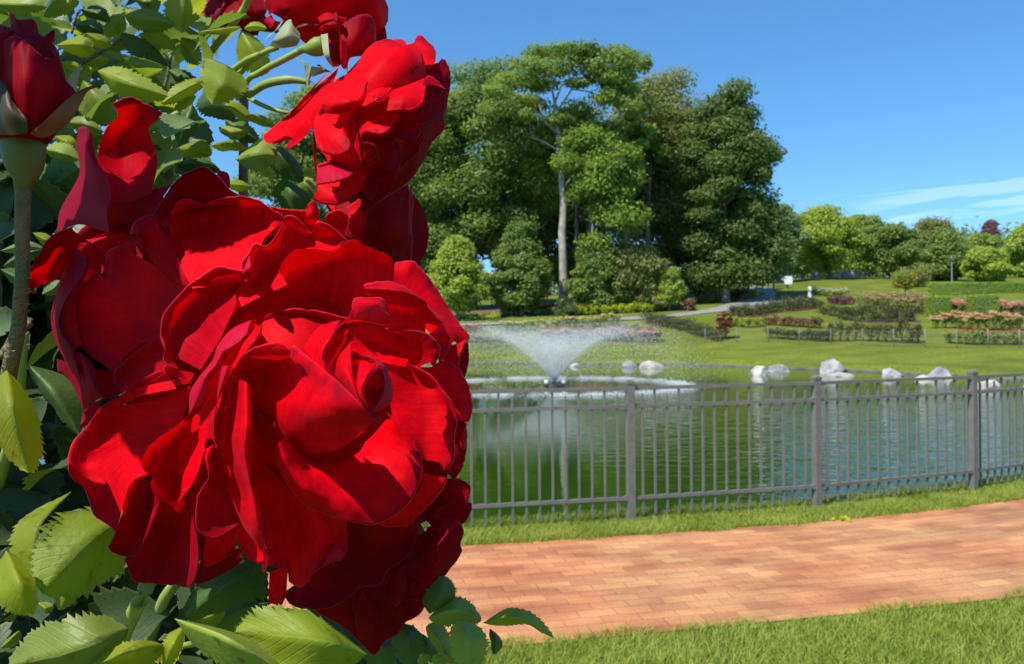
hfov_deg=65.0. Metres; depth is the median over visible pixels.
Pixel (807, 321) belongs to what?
garden plant
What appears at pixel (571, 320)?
rose shrub
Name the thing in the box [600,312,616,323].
rose shrub
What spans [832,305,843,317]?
rose shrub
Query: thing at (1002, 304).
rose shrub
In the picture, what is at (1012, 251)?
tree
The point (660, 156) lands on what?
tree
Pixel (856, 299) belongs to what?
rose shrub
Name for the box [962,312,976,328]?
rose shrub
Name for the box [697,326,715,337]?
rose shrub
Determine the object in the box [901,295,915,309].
rose shrub
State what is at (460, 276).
bush
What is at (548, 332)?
rose shrub
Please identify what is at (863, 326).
rose shrub
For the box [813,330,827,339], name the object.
rose shrub
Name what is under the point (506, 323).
rose shrub
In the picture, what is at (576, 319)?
rose shrub
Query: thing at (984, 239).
tree
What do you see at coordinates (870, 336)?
rose shrub
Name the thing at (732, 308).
rose shrub
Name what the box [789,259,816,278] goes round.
tree
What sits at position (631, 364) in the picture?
rock
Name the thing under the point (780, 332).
rose shrub
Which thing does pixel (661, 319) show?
rose shrub
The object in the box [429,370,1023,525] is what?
metal fence
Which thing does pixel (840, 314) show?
rose shrub
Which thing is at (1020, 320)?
rose shrub
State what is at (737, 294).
bush
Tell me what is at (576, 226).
tree
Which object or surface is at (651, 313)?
rose shrub
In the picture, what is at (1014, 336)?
rose shrub
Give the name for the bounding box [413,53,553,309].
tree
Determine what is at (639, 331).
rose shrub
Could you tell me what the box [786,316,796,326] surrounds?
garden plant
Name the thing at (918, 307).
rose shrub
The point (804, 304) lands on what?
rose shrub
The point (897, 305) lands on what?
rose shrub
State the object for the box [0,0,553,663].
rose bush
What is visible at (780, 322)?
garden plant
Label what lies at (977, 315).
rose shrub
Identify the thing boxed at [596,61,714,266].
tree
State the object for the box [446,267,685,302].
woods
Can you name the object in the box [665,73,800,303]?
tree
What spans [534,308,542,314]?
garden plant
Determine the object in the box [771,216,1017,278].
woods
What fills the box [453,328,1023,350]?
wire fence
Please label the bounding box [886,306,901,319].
rose shrub
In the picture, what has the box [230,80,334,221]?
tree
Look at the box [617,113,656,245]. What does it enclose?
tree
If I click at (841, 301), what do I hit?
garden plant
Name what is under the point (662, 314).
rose shrub
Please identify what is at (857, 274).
stone
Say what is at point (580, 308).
garden plant
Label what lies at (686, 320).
rose shrub
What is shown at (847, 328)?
rose shrub
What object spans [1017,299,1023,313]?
rose shrub
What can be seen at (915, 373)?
pond edging
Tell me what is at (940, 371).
rock
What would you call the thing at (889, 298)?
rose shrub
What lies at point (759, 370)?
rock
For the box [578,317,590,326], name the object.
rose shrub
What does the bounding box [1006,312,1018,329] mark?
rose shrub
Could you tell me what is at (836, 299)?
garden plant
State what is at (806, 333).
rose shrub
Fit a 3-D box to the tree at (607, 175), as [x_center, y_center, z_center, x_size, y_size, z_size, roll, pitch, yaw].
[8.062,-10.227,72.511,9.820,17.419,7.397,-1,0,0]
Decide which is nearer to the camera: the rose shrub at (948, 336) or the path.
the path
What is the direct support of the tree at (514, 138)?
on the hillside
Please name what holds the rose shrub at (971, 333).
on the soil at (993, 343)
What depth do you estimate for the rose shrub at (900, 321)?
44.44 m
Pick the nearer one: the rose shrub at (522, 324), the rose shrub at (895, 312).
the rose shrub at (895, 312)
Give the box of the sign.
[784,276,792,288]
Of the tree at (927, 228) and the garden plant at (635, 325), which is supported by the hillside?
the tree at (927, 228)
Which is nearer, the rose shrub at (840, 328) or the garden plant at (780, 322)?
the rose shrub at (840, 328)
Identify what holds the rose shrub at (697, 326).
on the soil at (646, 322)
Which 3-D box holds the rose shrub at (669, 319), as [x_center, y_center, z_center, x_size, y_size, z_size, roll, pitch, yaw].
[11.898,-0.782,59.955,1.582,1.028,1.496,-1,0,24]
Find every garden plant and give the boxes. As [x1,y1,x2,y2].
[462,312,471,319]
[471,326,477,332]
[474,312,488,319]
[485,313,493,320]
[491,312,500,319]
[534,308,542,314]
[575,325,586,331]
[576,304,582,314]
[582,306,588,314]
[586,304,594,314]
[591,305,599,314]
[597,303,606,312]
[604,306,611,314]
[610,304,617,313]
[615,303,624,313]
[620,303,629,312]
[627,301,636,312]
[630,323,643,331]
[633,303,641,312]
[636,302,647,312]
[647,324,659,331]
[767,317,774,323]
[771,314,779,324]
[777,317,786,324]
[781,315,792,325]
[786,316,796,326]
[795,317,801,326]
[799,317,806,325]
[803,318,811,327]
[809,316,818,327]
[814,316,825,327]
[833,296,838,304]
[838,298,844,304]
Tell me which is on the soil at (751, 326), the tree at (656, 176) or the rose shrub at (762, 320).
the rose shrub at (762, 320)
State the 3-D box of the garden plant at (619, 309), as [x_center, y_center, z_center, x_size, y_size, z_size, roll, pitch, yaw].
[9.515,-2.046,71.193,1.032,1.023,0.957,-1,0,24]
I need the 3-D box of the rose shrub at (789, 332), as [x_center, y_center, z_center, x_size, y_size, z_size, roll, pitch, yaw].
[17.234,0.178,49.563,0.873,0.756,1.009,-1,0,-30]
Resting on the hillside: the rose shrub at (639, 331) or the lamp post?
the lamp post
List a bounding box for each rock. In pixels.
[621,361,637,366]
[639,360,663,367]
[749,366,771,374]
[768,364,789,371]
[819,358,848,372]
[828,372,853,376]
[882,368,903,376]
[915,374,939,377]
[928,366,951,376]
[978,379,1003,388]
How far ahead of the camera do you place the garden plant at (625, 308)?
71.22 m
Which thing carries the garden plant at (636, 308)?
on the mulch
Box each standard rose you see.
[714,312,734,338]
[891,270,918,293]
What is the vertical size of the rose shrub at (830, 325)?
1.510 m
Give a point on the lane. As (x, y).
(770, 292)
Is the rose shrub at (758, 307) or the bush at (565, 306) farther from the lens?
the bush at (565, 306)
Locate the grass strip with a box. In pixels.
[421,470,1023,545]
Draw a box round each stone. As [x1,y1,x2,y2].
[810,272,815,278]
[815,272,822,279]
[837,270,853,277]
[854,271,860,277]
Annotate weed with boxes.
[828,514,851,521]
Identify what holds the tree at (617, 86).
on the mulch
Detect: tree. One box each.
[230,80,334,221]
[404,113,481,276]
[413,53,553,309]
[473,37,666,307]
[484,116,556,275]
[503,95,640,303]
[528,208,605,292]
[547,120,658,311]
[565,146,587,306]
[573,120,618,233]
[584,107,671,231]
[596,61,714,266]
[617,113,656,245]
[631,132,673,244]
[650,176,756,297]
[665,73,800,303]
[759,202,813,282]
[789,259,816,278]
[792,202,870,278]
[835,213,889,273]
[850,214,895,276]
[859,221,924,276]
[909,215,970,274]
[914,227,969,280]
[958,244,1019,281]
[962,232,1006,257]
[979,219,1004,247]
[997,222,1023,277]
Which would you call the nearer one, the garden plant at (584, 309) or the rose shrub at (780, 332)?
the rose shrub at (780, 332)
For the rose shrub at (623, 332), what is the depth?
54.75 m
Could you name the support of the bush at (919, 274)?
on the hillside
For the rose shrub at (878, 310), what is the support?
on the soil at (894, 321)
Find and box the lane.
[460,284,775,324]
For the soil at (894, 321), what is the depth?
54.81 m
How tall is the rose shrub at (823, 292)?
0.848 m
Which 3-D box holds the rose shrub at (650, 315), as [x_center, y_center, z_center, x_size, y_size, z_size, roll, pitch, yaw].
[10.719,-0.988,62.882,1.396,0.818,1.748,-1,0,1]
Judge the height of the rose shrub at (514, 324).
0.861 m
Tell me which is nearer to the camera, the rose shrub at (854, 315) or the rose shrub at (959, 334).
the rose shrub at (959, 334)
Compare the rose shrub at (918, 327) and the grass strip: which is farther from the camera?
the rose shrub at (918, 327)
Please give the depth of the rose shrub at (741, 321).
57.51 m
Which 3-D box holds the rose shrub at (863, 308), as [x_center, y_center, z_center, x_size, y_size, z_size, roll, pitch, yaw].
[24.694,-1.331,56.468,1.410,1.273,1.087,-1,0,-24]
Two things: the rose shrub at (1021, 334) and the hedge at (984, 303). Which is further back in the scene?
the hedge at (984, 303)
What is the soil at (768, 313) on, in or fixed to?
on the hillside
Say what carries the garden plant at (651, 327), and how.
on the soil
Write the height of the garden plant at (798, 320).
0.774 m
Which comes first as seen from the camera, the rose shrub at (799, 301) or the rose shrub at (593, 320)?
the rose shrub at (593, 320)
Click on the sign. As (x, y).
(788, 280)
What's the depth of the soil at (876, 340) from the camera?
45.60 m
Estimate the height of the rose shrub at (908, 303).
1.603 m
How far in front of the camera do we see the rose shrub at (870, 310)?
55.51 m
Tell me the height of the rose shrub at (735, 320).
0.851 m
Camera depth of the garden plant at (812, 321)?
54.42 m
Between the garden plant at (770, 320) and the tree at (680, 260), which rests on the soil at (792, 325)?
the garden plant at (770, 320)
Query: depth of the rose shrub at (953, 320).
48.84 m
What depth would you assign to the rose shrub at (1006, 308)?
54.69 m
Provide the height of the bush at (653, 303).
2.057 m
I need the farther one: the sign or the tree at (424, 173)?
the sign
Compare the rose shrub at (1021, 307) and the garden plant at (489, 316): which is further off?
the garden plant at (489, 316)
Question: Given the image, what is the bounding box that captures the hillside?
[425,276,1023,377]
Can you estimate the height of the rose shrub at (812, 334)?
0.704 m
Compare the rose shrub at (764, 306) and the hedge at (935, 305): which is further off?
the rose shrub at (764, 306)
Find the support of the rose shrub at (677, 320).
on the soil at (646, 322)
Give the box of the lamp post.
[949,255,953,282]
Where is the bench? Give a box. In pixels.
[773,272,788,288]
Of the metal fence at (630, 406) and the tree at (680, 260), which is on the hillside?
the tree at (680, 260)
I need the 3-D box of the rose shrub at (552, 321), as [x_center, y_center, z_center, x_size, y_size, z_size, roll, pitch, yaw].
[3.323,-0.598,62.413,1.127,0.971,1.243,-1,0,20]
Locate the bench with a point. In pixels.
(777, 281)
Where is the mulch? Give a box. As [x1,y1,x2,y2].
[451,298,693,316]
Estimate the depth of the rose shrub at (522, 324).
62.23 m
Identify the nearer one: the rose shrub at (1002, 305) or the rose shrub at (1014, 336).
the rose shrub at (1014, 336)
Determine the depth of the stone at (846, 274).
118.30 m
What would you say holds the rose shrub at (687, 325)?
on the soil at (646, 322)
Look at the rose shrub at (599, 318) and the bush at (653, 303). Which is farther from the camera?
the bush at (653, 303)
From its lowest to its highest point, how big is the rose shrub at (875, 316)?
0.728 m
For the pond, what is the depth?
14.30 m
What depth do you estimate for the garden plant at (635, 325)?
58.21 m
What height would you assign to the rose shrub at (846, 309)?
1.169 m
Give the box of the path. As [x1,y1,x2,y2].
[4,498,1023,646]
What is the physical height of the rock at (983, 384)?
0.385 m
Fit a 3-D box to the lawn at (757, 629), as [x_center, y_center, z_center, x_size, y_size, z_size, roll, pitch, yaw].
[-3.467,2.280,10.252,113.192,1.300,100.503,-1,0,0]
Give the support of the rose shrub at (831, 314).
on the soil at (894, 321)
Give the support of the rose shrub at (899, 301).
on the soil
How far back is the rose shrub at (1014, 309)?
54.41 m
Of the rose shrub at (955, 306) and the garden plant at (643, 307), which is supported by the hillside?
the garden plant at (643, 307)
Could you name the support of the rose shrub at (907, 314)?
on the soil at (894, 321)
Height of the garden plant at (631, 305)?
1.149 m
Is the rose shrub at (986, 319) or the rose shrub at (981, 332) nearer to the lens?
the rose shrub at (981, 332)
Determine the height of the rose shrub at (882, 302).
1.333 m
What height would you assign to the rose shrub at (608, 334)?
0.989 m
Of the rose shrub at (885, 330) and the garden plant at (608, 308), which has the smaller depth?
the rose shrub at (885, 330)
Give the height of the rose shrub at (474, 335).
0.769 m
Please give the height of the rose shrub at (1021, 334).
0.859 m
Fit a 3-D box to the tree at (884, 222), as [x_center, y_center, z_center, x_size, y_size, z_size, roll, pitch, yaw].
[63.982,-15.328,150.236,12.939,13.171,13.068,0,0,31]
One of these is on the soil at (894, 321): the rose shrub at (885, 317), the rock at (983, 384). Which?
the rose shrub at (885, 317)
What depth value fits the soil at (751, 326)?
57.25 m
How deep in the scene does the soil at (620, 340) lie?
54.61 m
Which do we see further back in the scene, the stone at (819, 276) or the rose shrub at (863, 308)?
the stone at (819, 276)
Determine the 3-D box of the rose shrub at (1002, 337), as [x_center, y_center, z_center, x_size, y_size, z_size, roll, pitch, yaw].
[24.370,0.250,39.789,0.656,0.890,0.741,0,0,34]
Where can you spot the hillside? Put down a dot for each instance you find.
(951, 358)
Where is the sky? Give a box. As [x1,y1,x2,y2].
[47,0,1023,292]
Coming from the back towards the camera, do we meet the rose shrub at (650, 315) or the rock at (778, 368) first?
the rose shrub at (650, 315)
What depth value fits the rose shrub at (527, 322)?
62.27 m
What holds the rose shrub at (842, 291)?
on the soil
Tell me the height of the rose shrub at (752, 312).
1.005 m
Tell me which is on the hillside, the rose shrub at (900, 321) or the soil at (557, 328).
the soil at (557, 328)
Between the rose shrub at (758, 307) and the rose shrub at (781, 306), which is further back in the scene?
the rose shrub at (781, 306)
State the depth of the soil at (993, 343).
40.20 m
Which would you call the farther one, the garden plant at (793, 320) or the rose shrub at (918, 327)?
the garden plant at (793, 320)
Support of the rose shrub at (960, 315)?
on the soil at (992, 328)
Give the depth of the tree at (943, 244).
98.69 m
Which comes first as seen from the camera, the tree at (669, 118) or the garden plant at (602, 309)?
the garden plant at (602, 309)
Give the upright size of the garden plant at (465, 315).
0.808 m
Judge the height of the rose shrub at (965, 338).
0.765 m
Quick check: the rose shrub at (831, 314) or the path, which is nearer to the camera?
the path
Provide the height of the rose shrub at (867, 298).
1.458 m
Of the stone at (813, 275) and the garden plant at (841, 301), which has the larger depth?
the stone at (813, 275)
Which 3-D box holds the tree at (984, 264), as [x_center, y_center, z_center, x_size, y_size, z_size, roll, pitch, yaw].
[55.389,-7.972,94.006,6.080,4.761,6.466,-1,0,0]
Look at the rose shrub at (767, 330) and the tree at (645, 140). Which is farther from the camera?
the tree at (645, 140)
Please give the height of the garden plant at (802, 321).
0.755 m
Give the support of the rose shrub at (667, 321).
on the soil at (646, 322)
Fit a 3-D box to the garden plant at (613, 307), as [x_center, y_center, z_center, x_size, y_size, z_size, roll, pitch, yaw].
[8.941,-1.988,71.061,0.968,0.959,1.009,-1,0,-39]
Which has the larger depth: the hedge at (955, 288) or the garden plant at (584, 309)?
the hedge at (955, 288)
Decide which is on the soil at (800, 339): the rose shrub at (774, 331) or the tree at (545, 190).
the rose shrub at (774, 331)
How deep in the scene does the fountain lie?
27.77 m
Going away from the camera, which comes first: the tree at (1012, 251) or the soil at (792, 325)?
the soil at (792, 325)
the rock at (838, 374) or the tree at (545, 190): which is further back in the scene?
the tree at (545, 190)
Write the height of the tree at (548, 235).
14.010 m
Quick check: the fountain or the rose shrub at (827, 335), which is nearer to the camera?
the fountain
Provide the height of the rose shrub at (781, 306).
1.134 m
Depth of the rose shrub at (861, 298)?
64.91 m
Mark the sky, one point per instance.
(907, 111)
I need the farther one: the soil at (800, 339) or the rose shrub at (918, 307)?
the rose shrub at (918, 307)
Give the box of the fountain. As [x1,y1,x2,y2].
[429,310,745,396]
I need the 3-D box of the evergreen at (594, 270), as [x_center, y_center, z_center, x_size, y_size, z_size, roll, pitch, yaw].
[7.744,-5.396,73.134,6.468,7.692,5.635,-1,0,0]
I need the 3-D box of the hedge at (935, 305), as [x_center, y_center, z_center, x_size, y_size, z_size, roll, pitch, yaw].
[29.819,-1.685,56.245,1.485,1.763,1.636,-1,0,0]
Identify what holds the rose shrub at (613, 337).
on the soil at (620, 340)
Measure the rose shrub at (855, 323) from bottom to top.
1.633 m
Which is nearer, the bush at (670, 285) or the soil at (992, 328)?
the soil at (992, 328)
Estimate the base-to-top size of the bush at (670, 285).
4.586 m
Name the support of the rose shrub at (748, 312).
on the soil at (768, 313)
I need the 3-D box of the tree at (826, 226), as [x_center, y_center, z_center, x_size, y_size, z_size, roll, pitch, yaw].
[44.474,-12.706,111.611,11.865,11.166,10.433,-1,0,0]
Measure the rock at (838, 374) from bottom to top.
0.227 m
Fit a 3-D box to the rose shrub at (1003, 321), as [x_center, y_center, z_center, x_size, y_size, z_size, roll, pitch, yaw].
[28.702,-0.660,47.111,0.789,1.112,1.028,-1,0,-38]
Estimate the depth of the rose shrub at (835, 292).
77.72 m
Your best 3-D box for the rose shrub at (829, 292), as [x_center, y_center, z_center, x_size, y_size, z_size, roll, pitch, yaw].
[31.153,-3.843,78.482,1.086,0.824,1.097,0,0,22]
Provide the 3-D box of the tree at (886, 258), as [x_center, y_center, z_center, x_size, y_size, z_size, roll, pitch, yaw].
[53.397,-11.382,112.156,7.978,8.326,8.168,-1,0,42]
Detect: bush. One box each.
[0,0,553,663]
[427,235,493,319]
[536,301,552,310]
[553,296,579,316]
[606,239,676,310]
[647,291,662,311]
[654,267,686,310]
[676,297,696,310]
[698,285,721,303]
[730,287,749,299]
[748,289,759,296]
[888,264,936,287]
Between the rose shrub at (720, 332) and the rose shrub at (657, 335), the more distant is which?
the rose shrub at (657, 335)
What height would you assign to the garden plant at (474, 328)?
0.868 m
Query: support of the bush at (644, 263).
on the hillside
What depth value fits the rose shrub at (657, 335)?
54.01 m
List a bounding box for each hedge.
[923,295,951,317]
[927,281,1023,295]
[965,294,999,314]
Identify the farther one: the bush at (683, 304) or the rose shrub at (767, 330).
the bush at (683, 304)
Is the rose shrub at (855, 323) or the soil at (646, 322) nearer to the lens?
the rose shrub at (855, 323)
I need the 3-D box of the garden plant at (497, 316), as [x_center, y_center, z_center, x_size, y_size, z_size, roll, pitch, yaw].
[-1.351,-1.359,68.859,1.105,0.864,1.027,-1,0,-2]
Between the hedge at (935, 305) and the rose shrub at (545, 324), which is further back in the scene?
the rose shrub at (545, 324)
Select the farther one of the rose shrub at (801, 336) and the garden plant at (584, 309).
the garden plant at (584, 309)
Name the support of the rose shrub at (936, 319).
on the soil at (992, 328)
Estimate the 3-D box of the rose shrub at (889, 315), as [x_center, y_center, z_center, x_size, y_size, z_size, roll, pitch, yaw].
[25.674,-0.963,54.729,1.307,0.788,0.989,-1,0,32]
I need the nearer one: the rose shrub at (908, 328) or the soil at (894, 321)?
the rose shrub at (908, 328)
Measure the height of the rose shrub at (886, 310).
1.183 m
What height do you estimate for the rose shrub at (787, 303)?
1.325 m
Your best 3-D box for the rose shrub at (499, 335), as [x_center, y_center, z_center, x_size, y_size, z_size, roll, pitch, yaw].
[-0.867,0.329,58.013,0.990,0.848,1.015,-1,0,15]
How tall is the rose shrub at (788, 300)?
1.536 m
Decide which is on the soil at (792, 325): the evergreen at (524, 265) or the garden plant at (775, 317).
the garden plant at (775, 317)
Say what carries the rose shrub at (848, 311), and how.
on the soil at (894, 321)
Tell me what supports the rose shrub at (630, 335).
on the soil at (620, 340)
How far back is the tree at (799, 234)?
105.59 m
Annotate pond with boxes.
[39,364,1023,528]
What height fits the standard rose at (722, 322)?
2.023 m
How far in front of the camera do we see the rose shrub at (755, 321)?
57.09 m
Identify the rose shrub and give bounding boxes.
[470,333,479,341]
[494,331,507,340]
[499,321,511,331]
[509,321,517,330]
[515,322,526,330]
[522,320,537,330]
[530,319,542,329]
[540,320,551,327]
[543,329,554,340]
[548,318,562,327]
[554,316,568,326]
[558,328,569,337]
[563,317,576,327]
[570,316,583,326]
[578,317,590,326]
[586,317,601,325]
[594,316,605,325]
[599,331,617,340]
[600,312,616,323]
[608,326,623,340]
[609,314,623,324]
[618,329,631,340]
[625,330,636,340]
[634,329,646,340]
[635,311,656,321]
[641,329,654,340]
[642,314,654,322]
[646,327,661,340]
[648,313,667,323]
[655,313,676,326]
[660,315,678,326]
[661,318,676,327]
[669,316,693,329]
[674,318,696,330]
[680,321,695,332]
[688,323,716,336]
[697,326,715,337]
[707,329,728,341]
[729,302,738,315]
[732,316,738,325]
[735,304,747,315]
[738,319,747,325]
[741,317,751,326]
[742,306,752,316]
[749,305,756,315]
[751,317,759,325]
[754,303,764,315]
[757,317,767,325]
[761,304,768,313]
[762,328,773,337]
[765,301,775,313]
[769,299,780,312]
[772,327,784,338]
[776,330,788,337]
[777,299,786,311]
[778,295,791,309]
[783,299,794,310]
[785,329,798,338]
[788,297,798,309]
[793,296,804,308]
[794,332,804,338]
[800,299,808,307]
[800,329,811,338]
[806,294,816,308]
[809,331,821,339]
[811,286,817,294]
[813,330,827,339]
[814,299,827,312]
[818,288,830,295]
[820,329,836,341]
[822,302,837,315]
[825,288,834,296]
[826,320,837,339]
[831,289,839,295]
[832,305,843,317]
[832,319,844,340]
[835,310,848,318]
[839,288,850,296]
[839,306,853,319]
[842,323,851,340]
[843,305,856,319]
[847,309,859,320]
[848,314,859,340]
[850,292,865,306]
[851,311,861,318]
[853,305,867,320]
[854,306,874,319]
[855,291,865,305]
[858,321,866,340]
[860,291,875,306]
[860,295,872,306]
[860,305,877,321]
[865,323,877,340]
[866,314,882,321]
[868,292,880,308]
[872,321,882,340]
[873,309,884,321]
[876,306,893,315]
[877,293,888,309]
[879,315,891,321]
[879,318,889,340]
[880,292,895,308]
[881,312,898,321]
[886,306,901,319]
[888,322,902,340]
[890,300,904,311]
[891,309,907,321]
[895,291,910,311]
[895,310,910,341]
[898,311,913,321]
[900,292,915,311]
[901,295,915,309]
[904,324,917,342]
[906,298,923,311]
[909,305,923,321]
[911,323,923,341]
[913,294,927,313]
[927,315,943,327]
[938,312,951,327]
[942,328,955,342]
[947,310,964,328]
[950,298,959,310]
[952,313,968,328]
[954,329,965,341]
[956,300,965,311]
[961,331,971,344]
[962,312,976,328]
[963,327,978,343]
[973,312,984,328]
[975,328,988,344]
[979,315,992,329]
[980,330,992,344]
[986,330,1000,344]
[987,310,1003,329]
[995,311,1010,329]
[997,328,1010,344]
[998,299,1006,311]
[999,300,1007,312]
[1001,302,1015,312]
[1005,329,1020,343]
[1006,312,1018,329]
[1007,301,1022,314]
[1012,329,1023,343]
[1013,313,1023,327]
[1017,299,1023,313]
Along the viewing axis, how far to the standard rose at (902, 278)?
75.73 m
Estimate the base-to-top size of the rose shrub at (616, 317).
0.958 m
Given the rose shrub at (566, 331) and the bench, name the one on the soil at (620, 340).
the rose shrub at (566, 331)
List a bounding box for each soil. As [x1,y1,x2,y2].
[502,323,620,332]
[549,340,659,341]
[642,320,722,342]
[728,306,818,316]
[736,325,764,326]
[767,324,821,326]
[767,337,833,341]
[823,313,920,322]
[831,340,921,342]
[946,341,1023,344]
[951,327,1023,328]
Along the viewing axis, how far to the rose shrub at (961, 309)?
55.95 m
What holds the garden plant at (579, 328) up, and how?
on the soil
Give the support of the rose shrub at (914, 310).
on the soil at (894, 321)
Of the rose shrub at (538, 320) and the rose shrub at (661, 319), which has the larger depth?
the rose shrub at (538, 320)
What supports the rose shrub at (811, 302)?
on the soil at (768, 313)
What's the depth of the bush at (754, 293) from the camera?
83.16 m
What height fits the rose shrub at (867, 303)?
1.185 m
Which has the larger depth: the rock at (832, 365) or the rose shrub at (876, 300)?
the rose shrub at (876, 300)
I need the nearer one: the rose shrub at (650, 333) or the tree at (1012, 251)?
the rose shrub at (650, 333)
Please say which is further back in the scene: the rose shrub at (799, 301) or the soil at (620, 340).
the rose shrub at (799, 301)
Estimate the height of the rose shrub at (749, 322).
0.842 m
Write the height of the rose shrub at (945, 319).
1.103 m
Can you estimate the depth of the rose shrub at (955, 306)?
56.33 m
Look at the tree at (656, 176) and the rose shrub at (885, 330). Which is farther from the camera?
the tree at (656, 176)
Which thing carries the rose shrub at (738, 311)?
on the soil at (768, 313)
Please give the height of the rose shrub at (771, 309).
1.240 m
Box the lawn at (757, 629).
[429,487,1023,663]
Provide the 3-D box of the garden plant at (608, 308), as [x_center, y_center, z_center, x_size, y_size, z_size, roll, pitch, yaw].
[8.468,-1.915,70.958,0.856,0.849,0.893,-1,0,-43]
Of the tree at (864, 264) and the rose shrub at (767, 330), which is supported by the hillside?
the tree at (864, 264)
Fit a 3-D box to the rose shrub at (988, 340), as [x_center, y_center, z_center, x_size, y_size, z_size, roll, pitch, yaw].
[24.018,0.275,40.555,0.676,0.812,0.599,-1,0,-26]
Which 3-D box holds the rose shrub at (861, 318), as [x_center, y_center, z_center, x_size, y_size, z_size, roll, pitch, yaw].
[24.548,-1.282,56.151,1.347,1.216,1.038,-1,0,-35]
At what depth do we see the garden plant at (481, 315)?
68.92 m
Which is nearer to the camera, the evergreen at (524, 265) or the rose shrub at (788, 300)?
the rose shrub at (788, 300)
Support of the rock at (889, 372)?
in the pond
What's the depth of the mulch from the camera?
74.74 m
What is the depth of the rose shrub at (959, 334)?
42.12 m
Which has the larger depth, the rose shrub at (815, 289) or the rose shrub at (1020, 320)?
the rose shrub at (815, 289)
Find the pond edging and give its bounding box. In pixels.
[426,362,1023,380]
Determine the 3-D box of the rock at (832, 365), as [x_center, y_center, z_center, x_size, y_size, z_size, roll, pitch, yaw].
[14.041,1.527,34.961,1.610,0.775,0.957,-1,0,0]
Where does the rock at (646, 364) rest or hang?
in the pond
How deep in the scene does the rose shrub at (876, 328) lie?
45.47 m
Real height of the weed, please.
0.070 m
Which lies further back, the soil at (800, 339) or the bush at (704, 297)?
the bush at (704, 297)
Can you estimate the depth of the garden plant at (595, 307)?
70.85 m
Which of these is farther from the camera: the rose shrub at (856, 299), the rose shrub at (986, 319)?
the rose shrub at (856, 299)
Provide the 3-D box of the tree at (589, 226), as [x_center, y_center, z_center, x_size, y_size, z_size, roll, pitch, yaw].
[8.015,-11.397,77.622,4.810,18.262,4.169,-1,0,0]
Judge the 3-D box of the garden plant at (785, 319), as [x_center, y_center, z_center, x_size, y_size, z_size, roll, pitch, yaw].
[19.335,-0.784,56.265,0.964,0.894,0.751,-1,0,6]
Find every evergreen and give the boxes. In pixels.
[485,220,554,314]
[563,231,633,309]
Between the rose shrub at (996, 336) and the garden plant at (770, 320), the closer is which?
the rose shrub at (996, 336)
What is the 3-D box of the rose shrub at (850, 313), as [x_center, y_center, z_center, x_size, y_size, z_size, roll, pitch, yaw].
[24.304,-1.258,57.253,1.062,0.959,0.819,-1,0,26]
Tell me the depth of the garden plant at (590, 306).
71.06 m
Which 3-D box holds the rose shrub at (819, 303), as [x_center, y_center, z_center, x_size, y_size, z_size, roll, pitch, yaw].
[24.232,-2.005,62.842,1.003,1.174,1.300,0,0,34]
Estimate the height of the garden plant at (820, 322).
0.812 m
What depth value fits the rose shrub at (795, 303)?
65.78 m
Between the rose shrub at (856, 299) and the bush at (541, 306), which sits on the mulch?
the bush at (541, 306)
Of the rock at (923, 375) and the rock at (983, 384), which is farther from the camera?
the rock at (923, 375)
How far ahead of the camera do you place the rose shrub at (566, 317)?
62.34 m
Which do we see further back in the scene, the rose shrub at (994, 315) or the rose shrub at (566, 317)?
the rose shrub at (566, 317)
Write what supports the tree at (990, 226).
on the hillside
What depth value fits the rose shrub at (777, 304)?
64.69 m
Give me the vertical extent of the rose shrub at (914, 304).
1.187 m
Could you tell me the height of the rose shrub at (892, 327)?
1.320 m

